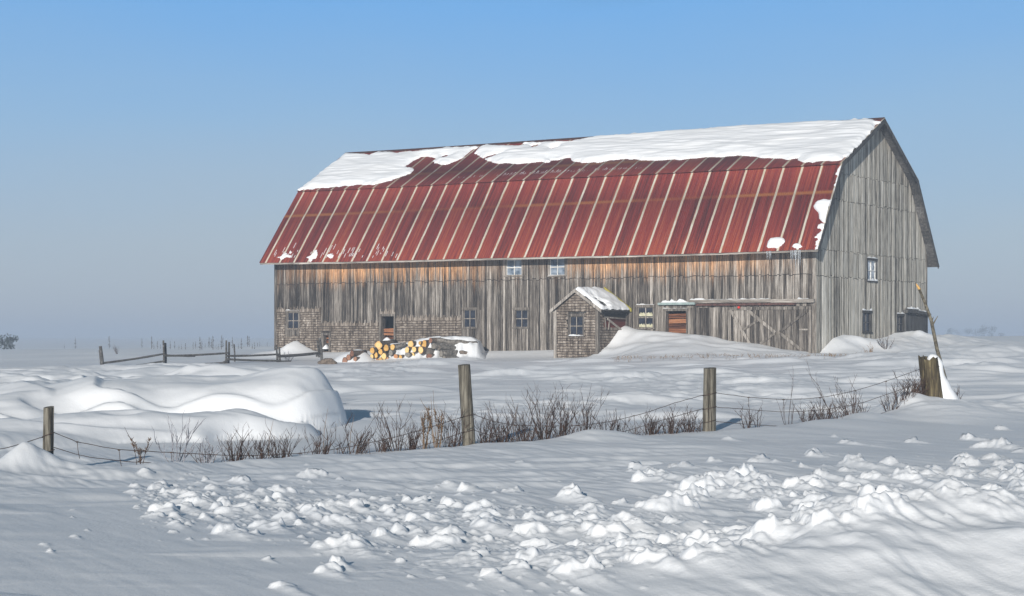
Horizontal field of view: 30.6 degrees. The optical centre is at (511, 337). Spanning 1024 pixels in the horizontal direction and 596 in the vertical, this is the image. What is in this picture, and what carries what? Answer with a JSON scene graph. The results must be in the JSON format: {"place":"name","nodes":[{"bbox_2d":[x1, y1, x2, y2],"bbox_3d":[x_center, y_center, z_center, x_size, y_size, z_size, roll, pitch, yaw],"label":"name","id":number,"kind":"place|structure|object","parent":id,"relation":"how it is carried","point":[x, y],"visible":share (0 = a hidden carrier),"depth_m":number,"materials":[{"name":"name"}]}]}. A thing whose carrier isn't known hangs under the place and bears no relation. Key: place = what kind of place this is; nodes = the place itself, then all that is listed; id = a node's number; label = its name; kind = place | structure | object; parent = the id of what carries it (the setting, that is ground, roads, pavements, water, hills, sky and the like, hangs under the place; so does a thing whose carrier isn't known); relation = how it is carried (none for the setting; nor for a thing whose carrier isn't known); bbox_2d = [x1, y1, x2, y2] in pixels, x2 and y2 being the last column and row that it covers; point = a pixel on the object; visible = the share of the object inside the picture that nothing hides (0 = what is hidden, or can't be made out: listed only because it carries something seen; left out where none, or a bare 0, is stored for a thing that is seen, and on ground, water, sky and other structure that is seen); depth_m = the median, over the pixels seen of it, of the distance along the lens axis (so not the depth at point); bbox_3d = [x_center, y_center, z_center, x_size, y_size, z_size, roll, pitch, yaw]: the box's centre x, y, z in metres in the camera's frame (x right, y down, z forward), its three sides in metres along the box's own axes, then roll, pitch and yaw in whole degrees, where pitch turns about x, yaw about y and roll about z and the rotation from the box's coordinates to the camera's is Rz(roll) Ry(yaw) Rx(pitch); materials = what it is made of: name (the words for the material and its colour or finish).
{"place":"outdoors","nodes":[
{"label":"outdoors","id":0,"kind":"place"},
{"bbox_2d":[0,326,1023,595],"bbox_3d":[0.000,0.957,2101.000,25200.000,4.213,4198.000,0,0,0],"label":"snow ground","id":1,"kind":"structure","parent":0,"point":[916,494],"depth_m":22.88,"materials":[{"name":"white snow"}]},
{"bbox_2d":[0,333,18,348],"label":"evergreen bush","id":2,"kind":"object","parent":1,"relation":"on","point":[6,342],"visible":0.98,"depth_m":189.92,"materials":[{"name":"grey plant"}]},
{"bbox_2d":[126,431,152,464],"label":"dry grass clump","id":3,"kind":"object","parent":1,"relation":"on","point":[139,452],"visible":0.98,"depth_m":27.04,"materials":[{"name":"brown plant"}]},
{"bbox_2d":[153,410,205,461],"bbox_3d":[-4.883,1.471,27.404,0.708,0.886,0.683,0,0,0],"label":"shrub","id":4,"kind":"object","parent":1,"relation":"on","point":[187,436],"visible":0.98,"depth_m":27.47,"materials":[{"name":"brown plant"}]},
{"bbox_2d":[197,435,223,462],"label":"shrub","id":5,"kind":"object","parent":1,"relation":"on","point":[208,457],"visible":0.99,"depth_m":27.77,"materials":[{"name":"brown plant"}]},
{"bbox_2d":[99,338,322,364],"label":"rail fence","id":6,"kind":"object","parent":1,"relation":"on","point":[319,353],"visible":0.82,"depth_m":88.11,"materials":[{"name":"grey wood"}]},
{"bbox_2d":[217,423,253,461],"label":"shrub","id":7,"kind":"object","parent":1,"relation":"on","point":[231,457],"visible":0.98,"depth_m":28.03,"materials":[{"name":"brown plant"}]},
{"bbox_2d":[246,430,285,458],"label":"shrub","id":8,"kind":"object","parent":1,"relation":"on","point":[259,450],"visible":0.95,"depth_m":28.21,"materials":[{"name":"brown plant"}]},
{"bbox_2d":[265,421,301,457],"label":"shrub","id":9,"kind":"object","parent":1,"relation":"on","point":[284,449],"visible":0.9,"depth_m":28.59,"materials":[{"name":"brown plant"}]},
{"bbox_2d":[302,418,335,453],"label":"shrub","id":10,"kind":"object","parent":1,"relation":"on","point":[325,447],"visible":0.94,"depth_m":29.00,"materials":[{"name":"brown plant"}]},
{"bbox_2d":[318,358,336,363],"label":"stump","id":11,"kind":"object","parent":1,"relation":"on","point":[327,361],"visible":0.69,"depth_m":84.47,"materials":[{"name":"wood"}]},
{"bbox_2d":[334,349,374,361],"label":"snow mound","id":12,"kind":"object","parent":1,"relation":"on","point":[365,357],"visible":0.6,"depth_m":89.15,"materials":[{"name":"white snow"}]},
{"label":"log","id":13,"kind":"object","parent":12,"relation":"on","visible":0},
{"bbox_2d":[350,350,366,356],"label":"log","id":14,"kind":"object","parent":13,"relation":"on","point":[353,353],"visible":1,"depth_m":88.95,"materials":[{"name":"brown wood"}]},
{"bbox_2d":[339,413,378,453],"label":"shrub","id":15,"kind":"object","parent":1,"relation":"on","point":[358,441],"visible":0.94,"depth_m":29.72,"materials":[{"name":"brown plant"}]},
{"bbox_2d":[372,425,392,451],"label":"shrub","id":16,"kind":"object","parent":1,"relation":"on","point":[384,449],"visible":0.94,"depth_m":30.02,"materials":[{"name":"brown plant"}]},
{"bbox_2d":[372,394,413,450],"bbox_3d":[-1.946,1.399,30.110,0.670,0.986,0.749,0,0,-26],"label":"shrub","id":17,"kind":"object","parent":1,"relation":"on","point":[397,437],"visible":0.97,"depth_m":30.11,"materials":[{"name":"brown plant"}]},
{"bbox_2d":[398,416,424,449],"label":"shrub","id":18,"kind":"object","parent":1,"relation":"on","point":[411,439],"visible":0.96,"depth_m":30.38,"materials":[{"name":"brown plant"}]},
{"bbox_2d":[420,403,431,448],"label":"dry grass clump","id":19,"kind":"object","parent":1,"relation":"on","point":[427,431],"visible":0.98,"depth_m":30.37,"materials":[{"name":"brown plant"}]},
{"bbox_2d":[369,336,485,361],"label":"log pile","id":20,"kind":"object","parent":1,"relation":"on","point":[476,351],"visible":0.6,"depth_m":90.00,"materials":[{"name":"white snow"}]},
{"bbox_2d":[370,347,378,353],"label":"log","id":21,"kind":"object","parent":20,"relation":"in","point":[373,350],"visible":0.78,"depth_m":89.62,"materials":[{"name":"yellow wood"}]},
{"bbox_2d":[378,349,388,354],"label":"log","id":22,"kind":"object","parent":20,"relation":"in","point":[381,351],"visible":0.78,"depth_m":89.68,"materials":[{"name":"yellow wood"}]},
{"bbox_2d":[381,353,388,359],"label":"log","id":23,"kind":"object","parent":20,"relation":"in","point":[384,356],"visible":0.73,"depth_m":89.65,"materials":[{"name":"yellow wood"}]},
{"bbox_2d":[375,340,397,349],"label":"log","id":24,"kind":"object","parent":20,"relation":"in","point":[379,345],"visible":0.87,"depth_m":89.80,"materials":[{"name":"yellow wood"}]},
{"bbox_2d":[384,345,390,350],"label":"log","id":25,"kind":"object","parent":20,"relation":"in","point":[387,347],"visible":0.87,"depth_m":89.63,"materials":[{"name":"yellow wood"}]},
{"bbox_2d":[389,350,395,355],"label":"log","id":26,"kind":"object","parent":20,"relation":"in","point":[392,352],"visible":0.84,"depth_m":89.63,"materials":[{"name":"grey wood"}]},
{"bbox_2d":[405,347,411,352],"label":"log","id":27,"kind":"object","parent":20,"relation":"in","point":[408,349],"visible":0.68,"depth_m":89.79,"materials":[{"name":"yellow wood"}]},
{"bbox_2d":[405,352,411,356],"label":"log","id":28,"kind":"object","parent":20,"relation":"in","point":[408,354],"visible":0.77,"depth_m":89.60,"materials":[{"name":"grey wood"}]},
{"bbox_2d":[408,341,416,346],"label":"log","id":29,"kind":"object","parent":20,"relation":"in","point":[412,343],"visible":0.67,"depth_m":90.01,"materials":[{"name":"yellow wood"}]},
{"bbox_2d":[412,346,418,351],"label":"log","id":30,"kind":"object","parent":20,"relation":"in","point":[414,349],"visible":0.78,"depth_m":89.61,"materials":[{"name":"yellow wood"}]},
{"bbox_2d":[418,346,427,353],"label":"log","id":31,"kind":"object","parent":20,"relation":"in","point":[421,349],"visible":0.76,"depth_m":89.62,"materials":[{"name":"yellow wood"}]},
{"bbox_2d":[421,340,429,346],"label":"log","id":32,"kind":"object","parent":20,"relation":"in","point":[426,343],"visible":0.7,"depth_m":89.97,"materials":[{"name":"yellow wood"}]},
{"bbox_2d":[425,348,434,354],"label":"log","id":33,"kind":"object","parent":20,"relation":"in","point":[429,350],"visible":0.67,"depth_m":89.77,"materials":[{"name":"grey wood"}]},
{"bbox_2d":[429,337,440,342],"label":"log","id":34,"kind":"object","parent":20,"relation":"in","point":[432,340],"visible":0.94,"depth_m":89.94,"materials":[{"name":"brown wood"}]},
{"bbox_2d":[431,343,454,348],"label":"log","id":35,"kind":"object","parent":20,"relation":"in","point":[434,345],"visible":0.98,"depth_m":89.67,"materials":[{"name":"grey wood"}]},
{"bbox_2d":[438,345,455,349],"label":"log","id":36,"kind":"object","parent":20,"relation":"in","point":[442,347],"visible":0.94,"depth_m":89.81,"materials":[{"name":"grey wood"}]},
{"bbox_2d":[439,350,457,356],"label":"log","id":37,"kind":"object","parent":20,"relation":"in","point":[441,353],"visible":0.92,"depth_m":89.43,"materials":[{"name":"grey wood"}]},
{"bbox_2d":[437,338,477,343],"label":"log","id":38,"kind":"object","parent":20,"relation":"on","point":[441,340],"visible":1,"depth_m":90.22,"materials":[{"name":"grey wood"}]},
{"bbox_2d":[422,393,447,447],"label":"dry grass clump","id":39,"kind":"object","parent":1,"relation":"on","point":[438,426],"visible":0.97,"depth_m":30.52,"materials":[{"name":"brown plant"}]},
{"bbox_2d":[439,400,479,446],"bbox_3d":[-0.867,1.450,30.924,0.667,0.874,0.630,0,0,0],"label":"shrub","id":40,"kind":"object","parent":1,"relation":"on","point":[456,439],"visible":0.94,"depth_m":30.86,"materials":[{"name":"brown plant"}]},
{"bbox_2d":[0,355,942,465],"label":"wire fence","id":41,"kind":"object","parent":1,"relation":"on","point":[929,369],"visible":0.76,"depth_m":31.59,"materials":[{"name":"brown wood"}]},
{"bbox_2d":[927,354,958,398],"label":"snow","id":42,"kind":"structure","parent":41,"relation":"attached to","point":[948,392],"depth_m":39.95,"materials":[{"name":"white snow"}]},
{"bbox_2d":[474,411,509,442],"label":"shrub","id":43,"kind":"object","parent":1,"relation":"on","point":[486,430],"visible":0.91,"depth_m":31.34,"materials":[{"name":"brown plant"}]},
{"bbox_2d":[482,402,524,442],"bbox_3d":[-0.090,1.438,31.591,0.842,0.812,0.630,0,0,0],"label":"shrub","id":44,"kind":"object","parent":1,"relation":"on","point":[508,423],"visible":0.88,"depth_m":31.66,"materials":[{"name":"brown plant"}]},
{"bbox_2d":[507,398,542,440],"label":"shrub","id":45,"kind":"object","parent":1,"relation":"on","point":[522,429],"visible":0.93,"depth_m":31.77,"materials":[{"name":"brown plant"}]},
{"bbox_2d":[522,380,567,439],"bbox_3d":[0.550,1.270,32.356,0.843,1.083,0.852,0,0,17],"label":"shrub","id":46,"kind":"object","parent":1,"relation":"on","point":[544,426],"visible":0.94,"depth_m":32.30,"materials":[{"name":"brown plant"}]},
{"bbox_2d":[186,379,933,462],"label":"undergrowth","id":47,"kind":"object","parent":1,"relation":"on","point":[700,423],"visible":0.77,"depth_m":32.13,"materials":[{"name":"brown plant"}]},
{"bbox_2d":[546,381,584,436],"bbox_3d":[0.901,1.256,32.468,0.726,1.064,0.828,0,0,0],"label":"shrub","id":48,"kind":"object","parent":1,"relation":"on","point":[565,422],"visible":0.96,"depth_m":32.38,"materials":[{"name":"brown plant"}]},
{"bbox_2d":[569,384,607,429],"bbox_3d":[1.361,1.282,32.696,0.732,0.987,0.628,0,0,0],"label":"shrub","id":49,"kind":"object","parent":1,"relation":"on","point":[586,414],"visible":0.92,"depth_m":32.73,"materials":[{"name":"brown plant"}]},
{"bbox_2d":[259,117,939,352],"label":"barn","id":50,"kind":"structure","parent":1,"relation":"on","point":[490,256],"depth_m":91.67,"materials":[{"name":"grey wood"}]},
{"bbox_2d":[285,310,299,329],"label":"window","id":51,"kind":"structure","parent":50,"relation":"in","point":[292,316],"depth_m":99.93,"materials":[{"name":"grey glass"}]},
{"bbox_2d":[277,250,333,262],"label":"roof snow","id":52,"kind":"structure","parent":50,"relation":"on","point":[311,256],"depth_m":98.41,"materials":[{"name":"white snow"}]},
{"bbox_2d":[321,333,330,351],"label":"doorway","id":53,"kind":"structure","parent":50,"relation":"in","point":[324,336],"depth_m":98.84,"materials":[{"name":"grey wood"}]},
{"bbox_2d":[379,314,395,340],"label":"doorway","id":54,"kind":"structure","parent":50,"relation":"in","point":[382,330],"depth_m":96.83,"materials":[{"name":"grey wood"}]},
{"bbox_2d":[298,146,477,190],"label":"roof snow","id":55,"kind":"structure","parent":50,"relation":"on","point":[348,169],"depth_m":102.28,"materials":[{"name":"white snow"}]},
{"bbox_2d":[274,167,638,257],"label":"snow streaks","id":56,"kind":"object","parent":50,"relation":"on","point":[378,245],"visible":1,"depth_m":97.17,"materials":[{"name":"white snow"}]},
{"bbox_2d":[461,307,476,328],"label":"window","id":57,"kind":"structure","parent":50,"relation":"in","point":[469,315],"depth_m":93.94,"materials":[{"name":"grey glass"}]},
{"bbox_2d":[504,259,522,276],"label":"window","id":58,"kind":"structure","parent":50,"relation":"in","point":[513,268],"depth_m":92.55,"materials":[{"name":"white paint"}]},
{"bbox_2d":[512,307,529,328],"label":"window","id":59,"kind":"structure","parent":50,"relation":"in","point":[521,316],"depth_m":92.33,"materials":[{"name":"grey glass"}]},
{"bbox_2d":[547,258,565,276],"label":"window","id":60,"kind":"structure","parent":50,"relation":"in","point":[556,267],"depth_m":91.25,"materials":[{"name":"white paint"}]},
{"bbox_2d":[549,287,631,357],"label":"porch","id":61,"kind":"object","parent":50,"relation":"attached to","point":[575,311],"visible":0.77,"depth_m":87.53,"materials":[{"name":"grey wood"}]},
{"bbox_2d":[567,314,584,336],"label":"window","id":62,"kind":"structure","parent":61,"relation":"in","point":[576,322],"depth_m":87.54,"materials":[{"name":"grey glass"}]},
{"bbox_2d":[576,286,629,309],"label":"roof snow","id":63,"kind":"structure","parent":61,"relation":"on","point":[610,300],"depth_m":87.94,"materials":[{"name":"white snow"}]},
{"bbox_2d":[635,305,654,328],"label":"window","id":64,"kind":"structure","parent":50,"relation":"in","point":[645,319],"depth_m":88.66,"materials":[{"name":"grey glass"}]},
{"bbox_2d":[663,308,688,333],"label":"doorway","id":65,"kind":"structure","parent":50,"relation":"in","point":[668,326],"depth_m":88.01,"materials":[{"name":"brown wood"}]},
{"bbox_2d":[474,118,880,163],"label":"roof snow","id":66,"kind":"structure","parent":50,"relation":"on","point":[819,140],"depth_m":92.33,"materials":[{"name":"white snow"}]},
{"bbox_2d":[691,307,727,339],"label":"sliding door","id":67,"kind":"structure","parent":50,"relation":"in","point":[704,321],"depth_m":86.73,"materials":[{"name":"grey wood"}]},
{"bbox_2d":[728,306,811,352],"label":"sliding door","id":68,"kind":"structure","parent":50,"relation":"in","point":[755,324],"depth_m":85.04,"materials":[{"name":"grey wood"}]},
{"bbox_2d":[815,223,824,249],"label":"roof snow","id":69,"kind":"structure","parent":50,"relation":"on","point":[821,227],"depth_m":83.35,"materials":[{"name":"white snow"}]},
{"bbox_2d":[814,199,830,222],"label":"roof snow","id":70,"kind":"structure","parent":50,"relation":"on","point":[821,207],"depth_m":84.09,"materials":[{"name":"white snow"}]},
{"bbox_2d":[829,166,840,205],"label":"roof snow","id":71,"kind":"structure","parent":50,"relation":"on","point":[837,172],"depth_m":85.02,"materials":[{"name":"white snow"}]},
{"bbox_2d":[862,310,872,332],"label":"window","id":72,"kind":"structure","parent":50,"relation":"in","point":[866,315],"depth_m":89.42,"materials":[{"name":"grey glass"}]},
{"bbox_2d":[867,258,877,281],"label":"window","id":73,"kind":"structure","parent":50,"relation":"in","point":[871,262],"depth_m":89.97,"materials":[{"name":"white paint"}]},
{"bbox_2d":[896,314,904,332],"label":"window","id":74,"kind":"structure","parent":50,"relation":"in","point":[900,317],"depth_m":93.20,"materials":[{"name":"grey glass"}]},
{"bbox_2d":[903,310,930,332],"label":"gable door","id":75,"kind":"structure","parent":50,"relation":"in","point":[912,322],"depth_m":94.69,"materials":[{"name":"grey wood"}]},
{"bbox_2d":[590,408,616,430],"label":"shrub","id":76,"kind":"object","parent":1,"relation":"on","point":[612,424],"visible":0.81,"depth_m":32.82,"materials":[{"name":"brown plant"}]},
{"bbox_2d":[615,413,632,432],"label":"shrub","id":77,"kind":"object","parent":1,"relation":"on","point":[625,423],"visible":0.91,"depth_m":33.06,"materials":[{"name":"brown plant"}]},
{"bbox_2d":[640,408,665,434],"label":"shrub","id":78,"kind":"object","parent":1,"relation":"on","point":[650,422],"visible":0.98,"depth_m":33.74,"materials":[{"name":"brown plant"}]},
{"bbox_2d":[658,404,686,433],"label":"shrub","id":79,"kind":"object","parent":1,"relation":"on","point":[671,427],"visible":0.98,"depth_m":33.85,"materials":[{"name":"brown plant"}]},
{"bbox_2d":[678,404,698,431],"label":"shrub","id":80,"kind":"object","parent":1,"relation":"on","point":[690,422],"visible":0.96,"depth_m":34.27,"materials":[{"name":"brown plant"}]},
{"bbox_2d":[734,403,761,428],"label":"shrub","id":81,"kind":"object","parent":1,"relation":"on","point":[749,425],"visible":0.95,"depth_m":35.29,"materials":[{"name":"brown plant"}]},
{"bbox_2d":[748,401,763,426],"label":"shrub","id":82,"kind":"object","parent":1,"relation":"on","point":[757,417],"visible":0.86,"depth_m":35.71,"materials":[{"name":"brown plant"}]},
{"bbox_2d":[776,386,794,424],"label":"shrub","id":83,"kind":"object","parent":1,"relation":"on","point":[789,409],"visible":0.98,"depth_m":36.34,"materials":[{"name":"brown plant"}]},
{"bbox_2d":[793,404,819,421],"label":"shrub","id":84,"kind":"object","parent":1,"relation":"on","point":[810,414],"visible":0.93,"depth_m":36.72,"materials":[{"name":"brown plant"}]},
{"bbox_2d":[806,397,834,419],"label":"shrub","id":85,"kind":"object","parent":1,"relation":"on","point":[823,411],"visible":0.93,"depth_m":37.20,"materials":[{"name":"brown plant"}]},
{"bbox_2d":[808,366,843,418],"bbox_3d":[6.292,1.024,37.657,0.846,1.288,0.396,0,0,0],"label":"shrub","id":86,"kind":"object","parent":1,"relation":"on","point":[823,396],"visible":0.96,"depth_m":37.60,"materials":[{"name":"brown plant"}]},
{"bbox_2d":[832,375,862,414],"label":"shrub","id":87,"kind":"object","parent":1,"relation":"on","point":[844,400],"visible":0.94,"depth_m":37.84,"materials":[{"name":"brown plant"}]},
{"bbox_2d":[877,333,892,348],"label":"shrub","id":88,"kind":"object","parent":1,"relation":"on","point":[883,344],"visible":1,"depth_m":85.86,"materials":[{"name":"brown plant"}]},
{"bbox_2d":[880,390,901,410],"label":"shrub","id":89,"kind":"object","parent":1,"relation":"on","point":[895,399],"visible":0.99,"depth_m":38.85,"materials":[{"name":"brown plant"}]},
{"bbox_2d":[891,371,910,403],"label":"shrub","id":90,"kind":"object","parent":1,"relation":"on","point":[903,395],"visible":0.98,"depth_m":39.18,"materials":[{"name":"brown plant"}]},
{"bbox_2d":[903,364,928,393],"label":"shrub","id":91,"kind":"object","parent":1,"relation":"on","point":[923,384],"visible":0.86,"depth_m":39.83,"materials":[{"name":"brown plant"}]},
{"bbox_2d":[916,284,946,377],"bbox_3d":[9.146,0.219,40.526,0.808,2.801,0.109,0,0,-12],"label":"leaning pole","id":92,"kind":"object","parent":1,"relation":"on","point":[932,326],"visible":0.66,"depth_m":40.50,"materials":[{"name":"brown wood"}]},
{"bbox_2d":[945,328,967,335],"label":"bush","id":93,"kind":"object","parent":1,"relation":"on","point":[954,331],"visible":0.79,"depth_m":799.57,"materials":[{"name":"grey plant"}]},
{"bbox_2d":[964,327,982,335],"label":"bush","id":94,"kind":"object","parent":1,"relation":"on","point":[969,332],"visible":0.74,"depth_m":850.01,"materials":[{"name":"grey plant"}]},
{"bbox_2d":[978,325,1003,335],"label":"bush","id":95,"kind":"object","parent":1,"relation":"on","point":[983,330],"visible":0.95,"depth_m":759.77,"materials":[{"name":"grey plant"}]},
{"bbox_2d":[0,0,1023,337],"label":"sky","id":96,"kind":"structure","parent":0,"point":[153,153],"materials":[{"name":"blue"}]},
{"bbox_2d":[661,299,686,302],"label":"ledge snow","id":97,"kind":"structure","parent":0,"point":[672,301],"depth_m":87.73,"materials":[{"name":"white snow"}]},
{"bbox_2d":[690,298,768,299],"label":"ledge snow","id":98,"kind":"structure","parent":0,"point":[720,299],"depth_m":86.51,"materials":[{"name":"white snow"}]},
{"bbox_2d":[612,349,870,360],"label":"dry grass","id":99,"kind":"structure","parent":0,"point":[767,355],"depth_m":78.25,"materials":[{"name":"brown plant"}]},
{"bbox_2d":[767,237,784,247],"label":"roof snow","id":100,"kind":"structure","parent":0,"point":[775,242],"depth_m":84.16,"materials":[{"name":"white snow"}]},
{"bbox_2d":[792,243,801,248],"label":"roof snow","id":101,"kind":"structure","parent":0,"point":[797,245],"depth_m":83.53,"materials":[{"name":"white snow"}]},
{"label":"log","id":102,"kind":"object","parent":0,"visible":0},
{"bbox_2d":[395,342,406,349],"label":"log","id":103,"kind":"object","parent":102,"relation":"on","point":[400,345],"visible":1,"depth_m":89.99,"materials":[{"name":"grey wood"}]},
{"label":"log","id":104,"kind":"object","parent":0,"visible":0},
{"bbox_2d":[444,351,452,354],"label":"log","id":105,"kind":"object","parent":104,"relation":"on","point":[448,353],"visible":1,"depth_m":89.42,"materials":[{"name":"grey wood"}]}
]}

